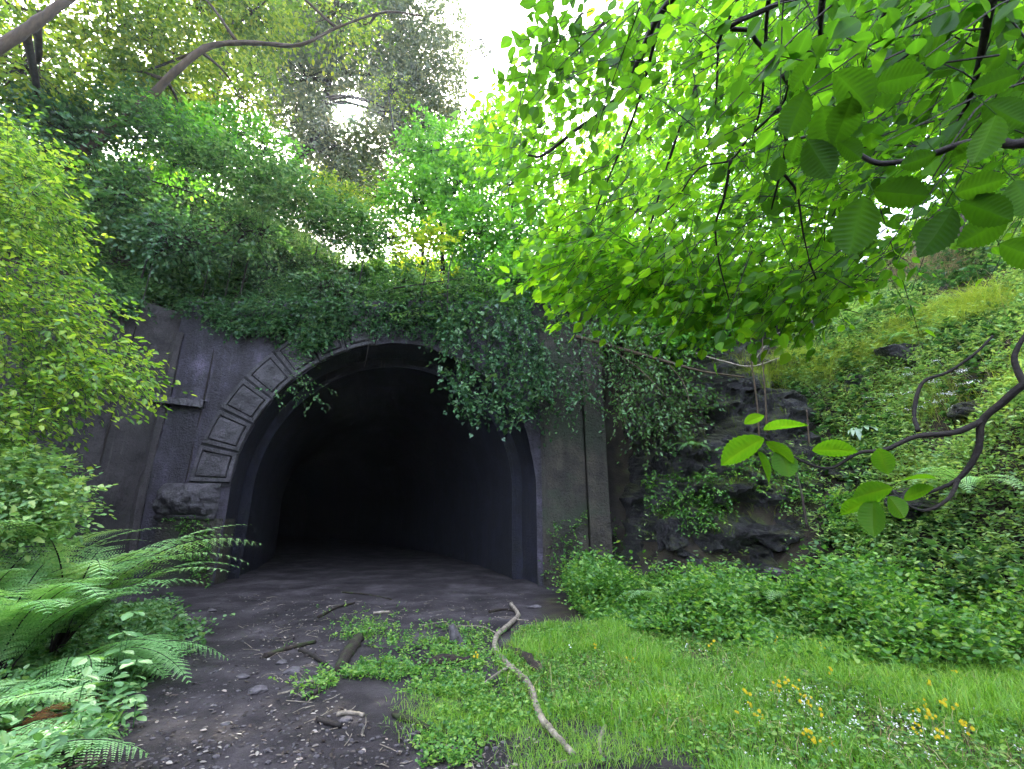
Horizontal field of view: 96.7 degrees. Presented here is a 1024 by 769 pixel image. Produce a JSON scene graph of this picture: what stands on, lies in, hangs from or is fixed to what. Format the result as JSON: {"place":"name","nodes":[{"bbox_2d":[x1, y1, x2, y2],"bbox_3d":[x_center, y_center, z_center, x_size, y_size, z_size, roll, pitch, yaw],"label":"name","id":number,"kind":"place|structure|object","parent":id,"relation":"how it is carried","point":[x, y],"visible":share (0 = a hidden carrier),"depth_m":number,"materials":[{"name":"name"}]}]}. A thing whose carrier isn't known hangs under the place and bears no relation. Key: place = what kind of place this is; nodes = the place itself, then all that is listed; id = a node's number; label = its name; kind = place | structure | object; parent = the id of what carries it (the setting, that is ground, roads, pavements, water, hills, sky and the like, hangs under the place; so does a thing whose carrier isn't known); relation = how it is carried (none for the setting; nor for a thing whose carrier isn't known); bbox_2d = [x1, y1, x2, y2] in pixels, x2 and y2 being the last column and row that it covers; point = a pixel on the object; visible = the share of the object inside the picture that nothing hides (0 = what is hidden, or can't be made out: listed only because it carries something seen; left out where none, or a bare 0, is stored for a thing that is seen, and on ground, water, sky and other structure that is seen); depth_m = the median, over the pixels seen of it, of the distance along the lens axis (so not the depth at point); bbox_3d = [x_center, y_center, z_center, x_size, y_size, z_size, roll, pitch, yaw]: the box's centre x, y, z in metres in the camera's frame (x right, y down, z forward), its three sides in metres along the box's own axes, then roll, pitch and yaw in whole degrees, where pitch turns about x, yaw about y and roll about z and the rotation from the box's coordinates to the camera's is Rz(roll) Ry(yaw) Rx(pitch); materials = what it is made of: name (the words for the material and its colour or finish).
{"place":"outdoors","nodes":[
{"label":"outdoors","id":0,"kind":"place"},
{"bbox_2d":[168,536,557,588],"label":"tunnel ground","id":1,"kind":"structure","parent":0,"point":[302,562],"depth_m":15.10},
{"bbox_2d":[0,0,952,264],"label":"sky","id":2,"kind":"structure","parent":0,"point":[503,16],"materials":[{"name":"white"}]},
{"bbox_2d":[0,166,1023,768],"bbox_3d":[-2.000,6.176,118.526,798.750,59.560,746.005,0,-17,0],"label":"ground","id":3,"kind":"structure","parent":0,"point":[368,696],"depth_m":6.05,"materials":[{"name":"soil"}]},
{"bbox_2d":[0,205,78,663],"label":"undergrowth","id":4,"kind":"object","parent":3,"relation":"on","point":[5,557],"visible":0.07,"depth_m":11.39,"materials":[{"name":"green plant"}]},
{"bbox_2d":[0,675,99,721],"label":"bracken fern","id":5,"kind":"object","parent":3,"relation":"on","point":[25,696],"visible":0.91,"depth_m":3.49,"materials":[{"name":"plant"}]},
{"bbox_2d":[5,696,106,747],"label":"bracken fern","id":6,"kind":"object","parent":3,"relation":"on","point":[31,720],"visible":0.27,"depth_m":3.70,"materials":[{"name":"orange plant"}]},
{"bbox_2d":[0,432,117,578],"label":"leafy shrub","id":7,"kind":"object","parent":3,"relation":"on","point":[26,495],"visible":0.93,"depth_m":5.04,"materials":[{"name":"green plant"}]},
{"bbox_2d":[0,77,136,203],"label":"shrub","id":8,"kind":"object","parent":3,"relation":"on","point":[66,114],"visible":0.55,"depth_m":12.62,"materials":[{"name":"green plant"}]},
{"bbox_2d":[0,716,148,768],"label":"bracken fern","id":9,"kind":"object","parent":3,"relation":"on","point":[19,729],"visible":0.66,"depth_m":2.95,"materials":[{"name":"plant"}]},
{"bbox_2d":[53,706,100,765],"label":"nettle","id":10,"kind":"object","parent":3,"relation":"on","point":[94,709],"visible":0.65,"depth_m":3.12,"materials":[{"name":"green plant"}]},
{"bbox_2d":[57,682,97,730],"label":"nettle","id":11,"kind":"object","parent":3,"relation":"on","point":[73,689],"visible":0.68,"depth_m":3.37,"materials":[{"name":"green plant"}]},
{"bbox_2d":[53,657,103,713],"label":"nettle","id":12,"kind":"object","parent":3,"relation":"on","point":[78,661],"visible":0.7,"depth_m":3.71,"materials":[{"name":"green plant"}]},
{"bbox_2d":[0,113,181,313],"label":"slope undergrowth","id":13,"kind":"object","parent":3,"relation":"on","point":[104,248],"visible":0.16,"depth_m":13.28,"materials":[{"name":"green plant"}]},
{"bbox_2d":[0,264,183,587],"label":"wing wall","id":14,"kind":"structure","parent":3,"relation":"on","point":[125,464],"depth_m":11.82,"materials":[{"name":"grey concrete"}]},
{"bbox_2d":[87,271,202,324],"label":"ivy","id":15,"kind":"object","parent":14,"relation":"attached to","point":[141,306],"visible":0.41,"depth_m":13.31,"materials":[{"name":"green plant"}]},
{"bbox_2d":[0,0,183,169],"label":"corner tree","id":16,"kind":"object","parent":3,"relation":"on","point":[11,40],"visible":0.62,"depth_m":12.51,"materials":[{"name":"green plant"}]},
{"bbox_2d":[0,104,191,478],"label":"hazel bush","id":17,"kind":"object","parent":3,"relation":"on","point":[39,379],"visible":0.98,"depth_m":6.29,"materials":[{"name":"green plant"}]},
{"bbox_2d":[42,336,195,430],"bbox_3d":[-5.885,-0.046,6.662,2.847,1.555,1.388,-12,-21,35],"label":"hazel spray","id":18,"kind":"object","parent":17,"relation":"attached to","point":[120,402],"visible":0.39,"depth_m":6.42,"materials":[{"name":"green plant"}]},
{"bbox_2d":[11,131,184,254],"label":"shrub","id":19,"kind":"object","parent":3,"relation":"on","point":[111,191],"visible":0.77,"depth_m":12.92,"materials":[{"name":"green plant"}]},
{"bbox_2d":[0,555,208,678],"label":"bracken fern","id":20,"kind":"object","parent":3,"relation":"on","point":[23,629],"visible":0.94,"depth_m":4.54,"materials":[{"name":"plant"}]},
{"bbox_2d":[5,64,217,245],"bbox_3d":[-14.279,-7.578,16.632,13.261,8.126,5.853,-16,-23,42],"label":"bramble","id":21,"kind":"object","parent":3,"relation":"on","point":[143,126],"visible":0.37,"depth_m":13.23,"materials":[{"name":"green plant"}]},
{"bbox_2d":[94,631,136,698],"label":"nettle","id":22,"kind":"object","parent":3,"relation":"on","point":[105,670],"visible":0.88,"depth_m":4.14,"materials":[{"name":"green plant"}]},
{"bbox_2d":[0,550,234,768],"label":"verge undergrowth","id":23,"kind":"object","parent":3,"relation":"on","point":[94,635],"visible":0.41,"depth_m":4.70,"materials":[{"name":"green plant"}]},
{"bbox_2d":[0,528,172,601],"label":"bracken fern","id":24,"kind":"object","parent":23,"relation":"on","point":[86,537],"visible":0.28,"depth_m":6.77,"materials":[{"name":"plant"}]},
{"bbox_2d":[0,547,177,608],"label":"bracken fern","id":25,"kind":"object","parent":23,"relation":"on","point":[8,572],"visible":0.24,"depth_m":5.27,"materials":[{"name":"plant"}]},
{"bbox_2d":[100,610,144,680],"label":"nettle","id":26,"kind":"object","parent":3,"relation":"on","point":[127,615],"visible":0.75,"depth_m":4.52,"materials":[{"name":"green plant"}]},
{"bbox_2d":[0,520,260,652],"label":"bracken fern","id":27,"kind":"object","parent":3,"relation":"on","point":[64,636],"visible":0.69,"depth_m":5.55,"materials":[{"name":"plant"}]},
{"bbox_2d":[34,633,227,705],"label":"bracken fern","id":28,"kind":"object","parent":3,"relation":"on","point":[66,662],"visible":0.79,"depth_m":4.67,"materials":[{"name":"plant"}]},
{"bbox_2d":[111,659,152,714],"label":"nettle","id":29,"kind":"object","parent":3,"relation":"on","point":[120,690],"visible":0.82,"depth_m":3.95,"materials":[{"name":"green plant"}]},
{"bbox_2d":[80,181,240,461],"bbox_3d":[-9.896,-0.251,12.172,3.838,11.102,3.144,0,-17,0],"label":"shrub","id":30,"kind":"object","parent":3,"relation":"on","point":[162,228],"visible":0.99,"depth_m":12.98,"materials":[{"name":"green plant"}]},
{"bbox_2d":[105,85,249,282],"bbox_3d":[-10.475,-5.693,14.245,4.625,7.049,3.810,0,-17,0],"label":"shrub","id":31,"kind":"object","parent":3,"relation":"on","point":[164,168],"visible":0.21,"depth_m":14.27,"materials":[{"name":"green plant"}]},
{"bbox_2d":[0,0,422,196],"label":"leaning ash","id":32,"kind":"object","parent":3,"relation":"on","point":[164,73],"visible":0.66,"depth_m":15.88,"materials":[{"name":"green plant"}]},
{"bbox_2d":[133,0,302,199],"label":"slope tree","id":33,"kind":"object","parent":3,"relation":"on","point":[240,78],"visible":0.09,"depth_m":21.38,"materials":[{"name":"green plant"}]},
{"bbox_2d":[183,187,304,481],"bbox_3d":[-8.415,-0.561,13.099,3.784,12.205,3.011,-8,-19,25],"label":"shrub","id":34,"kind":"object","parent":3,"relation":"on","point":[262,234],"visible":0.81,"depth_m":14.17,"materials":[{"name":"green plant"}]},
{"bbox_2d":[176,86,313,297],"bbox_3d":[-9.287,-2.346,14.007,4.523,16.147,3.673,-5,-17,15],"label":"shrub","id":35,"kind":"object","parent":3,"relation":"on","point":[223,109],"visible":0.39,"depth_m":15.52,"materials":[{"name":"green plant"}]},
{"bbox_2d":[208,140,315,297],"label":"shrub","id":36,"kind":"object","parent":3,"relation":"on","point":[270,155],"visible":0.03,"depth_m":15.16,"materials":[{"name":"green plant"}]},
{"bbox_2d":[148,114,394,283],"bbox_3d":[-8.306,-6.285,16.569,7.486,8.977,12.318,13,-21,-36],"label":"bramble","id":37,"kind":"object","parent":3,"relation":"on","point":[266,166],"visible":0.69,"depth_m":12.59,"materials":[{"name":"green plant"}]},
{"bbox_2d":[262,640,315,658],"bbox_3d":[-2.882,3.431,5.917,0.096,0.072,0.793,-7,-18,23],"label":"stick","id":38,"kind":"object","parent":3,"relation":"on","point":[282,649],"visible":0.91,"depth_m":5.86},
{"bbox_2d":[209,171,381,269],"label":"ledge grass","id":39,"kind":"structure","parent":3,"relation":"on","point":[299,233],"depth_m":12.76,"materials":[{"name":"green plant"}]},
{"bbox_2d":[279,261,370,301],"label":"shrub","id":40,"kind":"object","parent":3,"relation":"on","point":[340,283],"visible":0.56,"depth_m":14.61,"materials":[{"name":"green plant"}]},
{"bbox_2d":[296,162,377,276],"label":"shrub","id":41,"kind":"object","parent":3,"relation":"on","point":[349,188],"visible":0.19,"depth_m":16.58,"materials":[{"name":"green plant"}]},
{"bbox_2d":[333,633,363,672],"bbox_3d":[-2.050,3.374,5.710,0.188,0.167,1.690,2,-17,-8],"label":"rotten log","id":42,"kind":"object","parent":3,"relation":"on","point":[347,653],"visible":0.84,"depth_m":5.62,"materials":[{"name":"wood"}]},
{"bbox_2d":[230,0,478,230],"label":"backlit tree","id":43,"kind":"object","parent":3,"relation":"on","point":[318,129],"visible":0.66,"depth_m":23.26,"materials":[{"name":"green plant"}]},
{"bbox_2d":[312,192,418,288],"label":"shrub","id":44,"kind":"object","parent":3,"relation":"on","point":[385,226],"visible":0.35,"depth_m":15.90,"materials":[{"name":"green plant"}]},
{"bbox_2d":[130,301,612,586],"bbox_3d":[-14.326,7.128,30.407,11.631,9.020,49.635,9,-19,-29],"label":"tunnel portal","id":45,"kind":"object","parent":3,"relation":"on","point":[383,450],"visible":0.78,"depth_m":13.70,"materials":[{"name":"concrete"}]},
{"bbox_2d":[161,515,214,587],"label":"ivy","id":46,"kind":"object","parent":45,"relation":"attached to","point":[199,533],"visible":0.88,"depth_m":11.65,"materials":[{"name":"green plant"}]},
{"bbox_2d":[124,236,349,360],"bbox_3d":[-8.963,-2.824,15.304,8.777,5.550,4.192,0,-17,0],"label":"ivy","id":47,"kind":"object","parent":45,"relation":"attached to","point":[319,315],"visible":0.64,"depth_m":13.38,"materials":[{"name":"green plant"}]},
{"bbox_2d":[255,352,337,416],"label":"trailing vine","id":48,"kind":"object","parent":45,"relation":"hanging from","point":[303,384],"visible":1,"depth_m":12.25,"materials":[{"name":"green plant"}]},
{"bbox_2d":[327,259,483,353],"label":"ivy","id":49,"kind":"object","parent":45,"relation":"attached to","point":[362,309],"visible":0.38,"depth_m":13.38,"materials":[{"name":"green plant"}]},
{"bbox_2d":[349,259,587,350],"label":"ivy","id":50,"kind":"object","parent":45,"relation":"attached to","point":[471,279],"visible":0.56,"depth_m":13.46,"materials":[{"name":"green plant"}]},
{"bbox_2d":[425,290,556,441],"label":"ivy","id":51,"kind":"object","parent":45,"relation":"attached to","point":[489,361],"visible":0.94,"depth_m":12.46,"materials":[{"name":"green plant"}]},
{"bbox_2d":[488,290,627,447],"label":"ivy","id":52,"kind":"object","parent":45,"relation":"attached to","point":[570,400],"visible":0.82,"depth_m":12.12,"materials":[{"name":"green plant"}]},
{"bbox_2d":[539,510,626,578],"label":"ivy","id":53,"kind":"object","parent":45,"relation":"attached to","point":[568,542],"visible":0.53,"depth_m":11.66,"materials":[{"name":"green plant"}]},
{"bbox_2d":[344,59,424,269],"bbox_3d":[-5.394,-9.518,19.614,3.114,11.564,3.308,12,-21,-35],"label":"crest sapling","id":54,"kind":"object","parent":3,"relation":"on","point":[386,86],"visible":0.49,"depth_m":20.58,"materials":[{"name":"green plant"}]},
{"bbox_2d":[82,592,692,768],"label":"gravel","id":55,"kind":"structure","parent":3,"relation":"on","point":[217,756],"depth_m":3.38,"materials":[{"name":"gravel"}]},
{"bbox_2d":[89,592,687,768],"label":"twigs","id":56,"kind":"object","parent":3,"relation":"on","point":[271,748],"depth_m":3.68,"materials":[{"name":"wood"}]},
{"bbox_2d":[238,594,566,768],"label":"twig litter","id":57,"kind":"object","parent":3,"relation":"on","point":[313,665],"visible":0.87,"depth_m":4.65,"materials":[{"name":"brown wood"}]},
{"bbox_2d":[0,133,805,312],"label":"hill undergrowth","id":58,"kind":"object","parent":3,"relation":"on","point":[218,271],"visible":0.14,"depth_m":15.49,"materials":[{"name":"green plant"}]},
{"bbox_2d":[360,257,448,308],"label":"shrub","id":59,"kind":"object","parent":3,"relation":"on","point":[398,270],"visible":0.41,"depth_m":14.49,"materials":[{"name":"green plant"}]},
{"bbox_2d":[388,212,466,292],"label":"bramble","id":60,"kind":"object","parent":3,"relation":"on","point":[422,240],"visible":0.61,"depth_m":12.27,"materials":[{"name":"green plant"}]},
{"bbox_2d":[412,653,470,670],"bbox_3d":[-0.807,3.224,5.264,0.679,0.185,0.172,9,-19,-27],"label":"rotten log","id":61,"kind":"object","parent":3,"relation":"on","point":[439,658],"visible":0.49,"depth_m":5.25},
{"bbox_2d":[364,95,529,284],"bbox_3d":[-2.084,-7.657,17.545,6.733,9.356,4.374,6,-18,-21],"label":"young maple","id":62,"kind":"object","parent":3,"relation":"on","point":[430,176],"visible":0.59,"depth_m":16.71,"materials":[{"name":"green plant"}]},
{"bbox_2d":[268,602,646,768],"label":"weed leaves","id":63,"kind":"object","parent":3,"relation":"on","point":[448,755],"visible":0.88,"depth_m":4.52,"materials":[{"name":"green plant"}]},
{"bbox_2d":[427,248,531,305],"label":"shrub","id":64,"kind":"object","parent":3,"relation":"on","point":[474,268],"visible":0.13,"depth_m":14.39,"materials":[{"name":"green plant"}]},
{"bbox_2d":[464,18,507,195],"bbox_3d":[-2.010,-14.829,29.309,3.386,22.683,3.219,13,-21,-38],"label":"lone treetop","id":65,"kind":"object","parent":3,"relation":"on","point":[481,46],"visible":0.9,"depth_m":32.02,"materials":[{"name":"green plant"}]},
{"bbox_2d":[409,135,570,279],"bbox_3d":[-0.620,-5.769,16.107,6.242,6.509,4.520,0,-17,0],"label":"young maple","id":66,"kind":"object","parent":3,"relation":"on","point":[484,240],"visible":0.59,"depth_m":15.29,"materials":[{"name":"green plant"}]},
{"bbox_2d":[285,606,750,768],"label":"sparse grass","id":67,"kind":"structure","parent":3,"relation":"on","point":[542,748],"depth_m":3.41,"materials":[{"name":"plant"}]},
{"bbox_2d":[499,645,546,676],"bbox_3d":[0.139,3.230,5.327,0.176,0.188,1.181,7,-18,-21],"label":"rotten log","id":68,"kind":"object","parent":3,"relation":"on","point":[528,658],"visible":0.52,"depth_m":5.17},
{"bbox_2d":[467,219,756,372],"bbox_3d":[2.875,-2.768,14.148,8.570,5.938,4.519,-4,-17,13],"label":"young maple","id":69,"kind":"object","parent":3,"relation":"on","point":[683,338],"visible":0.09,"depth_m":13.07,"materials":[{"name":"green plant"}]},
{"bbox_2d":[539,63,730,251],"bbox_3d":[5.380,-8.973,20.358,9.136,9.725,5.934,0,-17,0],"label":"hillside tree","id":70,"kind":"object","parent":3,"relation":"on","point":[622,130],"visible":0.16,"depth_m":19.62,"materials":[{"name":"green plant"}]},
{"bbox_2d":[655,515,690,550],"bbox_3d":[3.828,3.467,10.498,0.810,0.891,0.712,2,-17,-8],"label":"rock","id":71,"kind":"object","parent":3,"relation":"on","point":[668,538],"visible":0.81,"depth_m":10.33,"materials":[{"name":"stone"}]},
{"bbox_2d":[614,302,830,586],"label":"rock crag","id":72,"kind":"structure","parent":3,"relation":"on","point":[635,493],"depth_m":10.98,"materials":[{"name":"stone"}]},
{"bbox_2d":[581,303,734,474],"bbox_3d":[3.754,-0.152,11.802,3.891,5.035,2.817,0,-17,0],"label":"ivy","id":73,"kind":"object","parent":72,"relation":"attached to","point":[679,415],"visible":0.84,"depth_m":11.40,"materials":[{"name":"green plant"}]},
{"bbox_2d":[576,332,743,408],"bbox_3d":[3.498,-0.381,11.140,3.628,2.332,1.372,0,-17,0],"label":"dead bough","id":74,"kind":"object","parent":72,"relation":"on","point":[640,354],"visible":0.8,"depth_m":11.28,"materials":[{"name":"wood"}]},
{"bbox_2d":[651,451,672,477],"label":"rock","id":75,"kind":"object","parent":72,"relation":"on","point":[660,466],"visible":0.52,"depth_m":11.54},
{"bbox_2d":[641,464,739,537],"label":"ivy","id":76,"kind":"object","parent":72,"relation":"on","point":[703,504],"visible":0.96,"depth_m":10.36,"materials":[{"name":"green plant"}]},
{"bbox_2d":[673,381,712,406],"bbox_3d":[4.885,0.286,12.272,0.955,0.820,0.790,0,-17,0],"label":"rock","id":77,"kind":"object","parent":72,"relation":"on","point":[700,394],"visible":0.33,"depth_m":12.05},
{"bbox_2d":[645,336,840,535],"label":"ledge grass","id":78,"kind":"structure","parent":72,"relation":"on","point":[754,453],"depth_m":10.56,"materials":[{"name":"plant"}]},
{"bbox_2d":[725,370,773,390],"bbox_3d":[6.081,-0.103,11.681,1.102,0.644,0.705,-8,-18,25],"label":"rock","id":79,"kind":"object","parent":72,"relation":"on","point":[747,386],"visible":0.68,"depth_m":11.43,"materials":[{"name":"stone"}]},
{"bbox_2d":[714,446,816,518],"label":"creeper","id":80,"kind":"object","parent":72,"relation":"on","point":[774,479],"visible":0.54,"depth_m":9.53,"materials":[{"name":"green plant"}]},
{"bbox_2d":[745,523,804,551],"bbox_3d":[5.293,3.075,9.139,1.210,0.604,0.692,-5,-18,18],"label":"rock","id":81,"kind":"object","parent":72,"relation":"on","point":[773,537],"visible":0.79,"depth_m":8.93,"materials":[{"name":"stone"}]},
{"bbox_2d":[778,398,816,419],"bbox_3d":[6.662,0.604,10.612,0.876,0.641,0.592,0,-17,0],"label":"rock","id":82,"kind":"object","parent":72,"relation":"on","point":[798,409],"visible":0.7,"depth_m":10.43,"materials":[{"name":"stone"}]},
{"bbox_2d":[433,0,1023,374],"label":"overhanging tree","id":83,"kind":"object","parent":3,"relation":"on","point":[849,100],"visible":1,"depth_m":2.39,"materials":[{"name":"green plant"}]},
{"bbox_2d":[544,538,961,636],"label":"tall undergrowth","id":84,"kind":"object","parent":3,"relation":"on","point":[621,610],"visible":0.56,"depth_m":6.90,"materials":[{"name":"green plant"}]},
{"bbox_2d":[491,614,1023,768],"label":"grass","id":85,"kind":"structure","parent":3,"relation":"on","point":[953,692],"depth_m":3.96,"materials":[{"name":"plant"}]},
{"bbox_2d":[495,619,1023,768],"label":"clover leaves","id":86,"kind":"object","parent":3,"relation":"on","point":[891,743],"visible":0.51,"depth_m":3.61,"materials":[{"name":"green plant"}]},
{"bbox_2d":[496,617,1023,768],"bbox_3d":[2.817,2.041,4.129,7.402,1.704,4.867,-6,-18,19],"label":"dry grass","id":87,"kind":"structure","parent":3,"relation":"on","point":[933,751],"depth_m":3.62,"materials":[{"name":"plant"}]},
{"bbox_2d":[639,0,930,272],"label":"hillside tree","id":88,"kind":"object","parent":3,"relation":"on","point":[732,176],"visible":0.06,"depth_m":16.93,"materials":[{"name":"green plant"}]},
{"bbox_2d":[547,551,1023,679],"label":"undergrowth","id":89,"kind":"object","parent":3,"relation":"on","point":[975,635],"visible":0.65,"depth_m":5.41,"materials":[{"name":"green plant"}]},
{"bbox_2d":[567,216,1023,659],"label":"mixed weeds","id":90,"kind":"object","parent":3,"relation":"on","point":[920,445],"visible":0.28,"depth_m":8.62,"materials":[{"name":"green plant"}]},
{"bbox_2d":[570,643,1021,765],"bbox_3d":[2.796,2.821,4.311,4.212,0.074,3.140,0,-17,0],"label":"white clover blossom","id":91,"kind":"object","parent":3,"relation":"on","point":[854,722],"visible":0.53,"depth_m":3.42,"materials":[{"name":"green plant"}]},
{"bbox_2d":[810,487,906,558],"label":"ivy","id":92,"kind":"object","parent":3,"relation":"on","point":[832,497],"visible":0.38,"depth_m":8.06,"materials":[{"name":"green plant"}]},
{"bbox_2d":[719,268,1023,387],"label":"ledge grass","id":93,"kind":"structure","parent":3,"relation":"on","point":[966,298],"depth_m":10.18,"materials":[{"name":"plant"}]},
{"bbox_2d":[721,333,1023,536],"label":"crooked bough","id":94,"kind":"object","parent":3,"relation":"on","point":[865,499],"visible":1,"depth_m":1.26,"materials":[{"name":"green plant"}]},
{"bbox_2d":[770,198,1023,662],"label":"hillside","id":95,"kind":"structure","parent":3,"relation":"on","point":[995,360],"depth_m":8.01,"materials":[{"name":"green plant"}]},
{"bbox_2d":[772,220,1023,638],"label":"dark weeds","id":96,"kind":"object","parent":3,"relation":"on","point":[960,278],"visible":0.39,"depth_m":9.08,"materials":[{"name":"green plant"}]},
{"bbox_2d":[874,343,924,369],"bbox_3d":[8.521,-0.543,9.924,1.245,0.616,0.754,0,-17,0],"label":"rock","id":97,"kind":"object","parent":3,"relation":"on","point":[892,350],"visible":0.48,"depth_m":9.66,"materials":[{"name":"stone"}]},
{"bbox_2d":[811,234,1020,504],"bbox_3d":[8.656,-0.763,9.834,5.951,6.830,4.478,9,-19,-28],"label":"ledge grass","id":98,"kind":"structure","parent":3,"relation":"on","point":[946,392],"depth_m":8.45,"materials":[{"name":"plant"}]},
{"bbox_2d":[884,488,954,520],"bbox_3d":[6.881,1.988,7.450,1.688,0.609,0.840,0,-17,0],"label":"rock","id":99,"kind":"object","parent":3,"relation":"on","point":[918,502],"visible":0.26,"depth_m":7.28,"materials":[{"name":"stone"}]},
{"bbox_2d":[872,246,992,302],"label":"bush","id":100,"kind":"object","parent":3,"relation":"on","point":[935,258],"depth_m":11.46,"materials":[{"name":"plant"}]},
{"bbox_2d":[902,466,1023,491],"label":"bracken fern","id":101,"kind":"object","parent":3,"relation":"on","point":[962,481],"visible":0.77,"depth_m":6.67,"materials":[{"name":"plant"}]},
{"bbox_2d":[947,400,986,421],"bbox_3d":[8.108,0.486,7.976,0.726,0.469,0.696,-8,-19,26],"label":"rock","id":102,"kind":"object","parent":3,"relation":"on","point":[960,408],"visible":0.44,"depth_m":7.92,"materials":[{"name":"stone"}]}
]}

